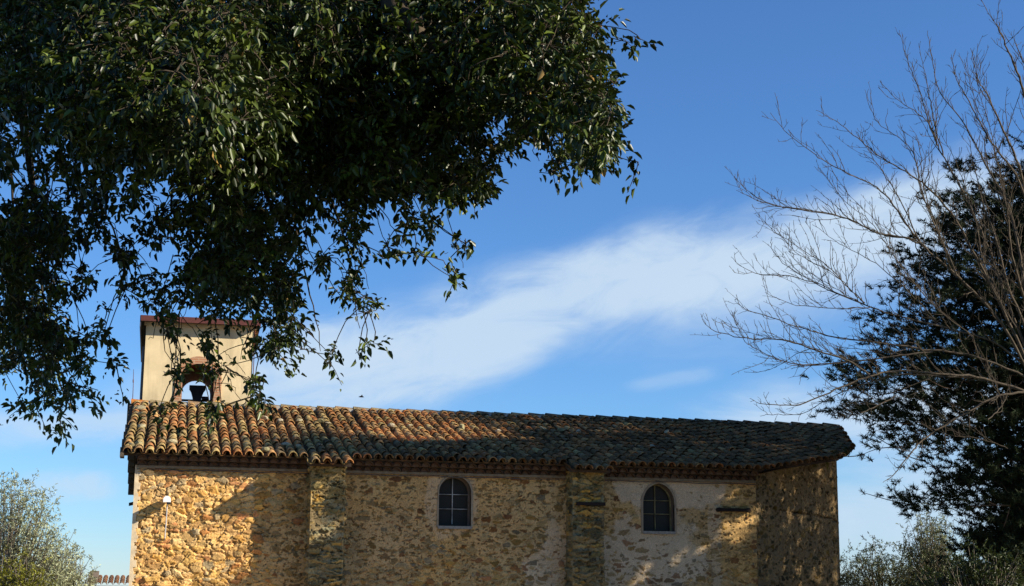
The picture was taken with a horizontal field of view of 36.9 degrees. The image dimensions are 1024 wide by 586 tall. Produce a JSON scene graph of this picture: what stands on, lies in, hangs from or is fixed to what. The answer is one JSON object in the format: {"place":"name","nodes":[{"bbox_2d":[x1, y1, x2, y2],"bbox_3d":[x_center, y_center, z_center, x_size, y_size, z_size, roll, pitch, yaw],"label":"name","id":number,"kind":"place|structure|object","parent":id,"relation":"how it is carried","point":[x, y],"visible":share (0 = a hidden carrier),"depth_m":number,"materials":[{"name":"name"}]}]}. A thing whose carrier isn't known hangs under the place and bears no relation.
{"place":"outdoors","nodes":[
{"label":"outdoors","id":0,"kind":"place"},
{"bbox_2d":[87,571,128,584],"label":"house","id":1,"kind":"structure","parent":0,"point":[111,578],"depth_m":60.38,"materials":[{"name":"ceramic"}]},
{"bbox_2d":[136,315,260,456],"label":"bell tower","id":2,"kind":"structure","parent":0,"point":[155,360],"depth_m":39.59,"materials":[{"name":"paint"}]},
{"bbox_2d":[181,385,210,401],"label":"church bell","id":3,"kind":"object","parent":2,"relation":"hanging from","point":[197,391],"visible":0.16,"depth_m":40.99,"materials":[{"name":"brown metal"}]},
{"bbox_2d":[0,0,1023,585],"label":"sky","id":4,"kind":"structure","parent":0,"point":[589,301],"materials":[{"name":"blue"}]},
{"bbox_3d":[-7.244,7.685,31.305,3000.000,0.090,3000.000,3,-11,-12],"label":"ground","id":5,"kind":"structure","parent":0,"visible":0},
{"bbox_2d":[0,546,57,585],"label":"golden shrub","id":6,"kind":"object","parent":5,"relation":"on","point":[20,576],"visible":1,"depth_m":27.37,"materials":[{"name":"green plant"}]},
{"bbox_2d":[0,467,94,585],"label":"olive tree","id":7,"kind":"object","parent":5,"relation":"on","point":[38,558],"visible":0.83,"depth_m":29.16,"materials":[{"name":"green plant"}]},
{"bbox_2d":[41,533,100,585],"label":"olive tree","id":8,"kind":"object","parent":5,"relation":"on","point":[81,570],"visible":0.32,"depth_m":30.85,"materials":[{"name":"green plant"}]},
{"bbox_2d":[0,0,663,454],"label":"evergreen oak","id":9,"kind":"object","parent":5,"relation":"on","point":[348,106],"visible":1,"depth_m":6.79,"materials":[{"name":"green plant"}]},
{"bbox_2d":[120,399,855,585],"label":"stone chapel","id":10,"kind":"structure","parent":5,"relation":"on","point":[355,496],"depth_m":33.59,"materials":[{"name":"stone"}]},
{"bbox_2d":[134,405,145,411],"bbox_3d":[-8.906,2.774,36.749,0.283,0.146,0.201,0,-35,-15],"label":"roof stone","id":11,"kind":"object","parent":10,"relation":"on","point":[139,407],"visible":0.99,"depth_m":36.68,"materials":[{"name":"beige stone"}]},
{"bbox_2d":[163,496,170,539],"bbox_3d":[-7.143,4.642,31.695,0.156,0.891,0.473,3,-11,-12],"label":"security camera","id":12,"kind":"object","parent":10,"relation":"attached to","point":[167,499],"visible":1,"depth_m":31.62,"materials":[{"name":"white plastic"}]},
{"bbox_2d":[167,439,177,444],"bbox_3d":[-7.214,3.163,32.574,0.212,0.133,0.157,11,-15,-44],"label":"roof stone","id":13,"kind":"object","parent":10,"relation":"on","point":[174,441],"visible":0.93,"depth_m":32.52,"materials":[{"name":"beige stone"}]},
{"bbox_2d":[261,416,267,421],"bbox_3d":[-5.878,2.992,36.471,0.181,0.087,0.203,1,-34,-7],"label":"roof stone","id":14,"kind":"object","parent":10,"relation":"on","point":[265,418],"visible":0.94,"depth_m":36.43,"materials":[{"name":"beige stone"}]},
{"bbox_2d":[260,447,269,452],"bbox_3d":[-5.231,3.318,32.539,0.166,0.130,0.223,7,-13,-32],"label":"roof stone","id":15,"kind":"object","parent":10,"relation":"on","point":[265,449],"visible":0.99,"depth_m":32.46,"materials":[{"name":"beige stone"}]},
{"bbox_2d":[436,476,472,528],"bbox_3d":[-1.262,4.543,33.389,0.797,1.171,0.315,3,-11,-12],"label":"window","id":16,"kind":"structure","parent":10,"relation":"in","point":[455,495],"depth_m":33.50,"materials":[{"name":"glass"}]},
{"bbox_2d":[641,482,676,533],"bbox_3d":[3.246,4.806,34.369,0.824,1.174,0.315,3,-11,-12],"label":"window","id":17,"kind":"structure","parent":10,"relation":"in","point":[658,500],"depth_m":34.47,"materials":[{"name":"glass"}]},
{"bbox_2d":[701,0,1023,481],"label":"bare tree","id":18,"kind":"object","parent":5,"relation":"on","point":[997,297],"visible":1,"depth_m":21.53,"materials":[{"name":"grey plant"}]},
{"bbox_2d":[840,531,921,585],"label":"olive tree","id":19,"kind":"object","parent":5,"relation":"on","point":[870,580],"visible":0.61,"depth_m":45.63,"materials":[{"name":"green plant"}]},
{"bbox_2d":[801,131,1023,584],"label":"pine tree","id":20,"kind":"object","parent":5,"relation":"on","point":[953,288],"visible":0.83,"depth_m":30.07,"materials":[{"name":"green plant"}]},
{"bbox_2d":[895,501,965,584],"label":"olive tree","id":21,"kind":"object","parent":5,"relation":"on","point":[938,536],"visible":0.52,"depth_m":43.71,"materials":[{"name":"green plant"}]},
{"bbox_2d":[893,533,1023,585],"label":"green shrub","id":22,"kind":"object","parent":5,"relation":"on","point":[987,577],"visible":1,"depth_m":26.85,"materials":[{"name":"green plant"}]},
{"bbox_2d":[907,460,1023,585],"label":"cypress tree","id":23,"kind":"object","parent":5,"relation":"on","point":[994,526],"visible":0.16,"depth_m":30.60,"materials":[{"name":"green plant"}]},
{"bbox_2d":[952,167,1023,497],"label":"tree","id":24,"kind":"object","parent":5,"relation":"on","point":[1020,294],"visible":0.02,"depth_m":34.37,"materials":[{"name":"green plant"}]}
]}

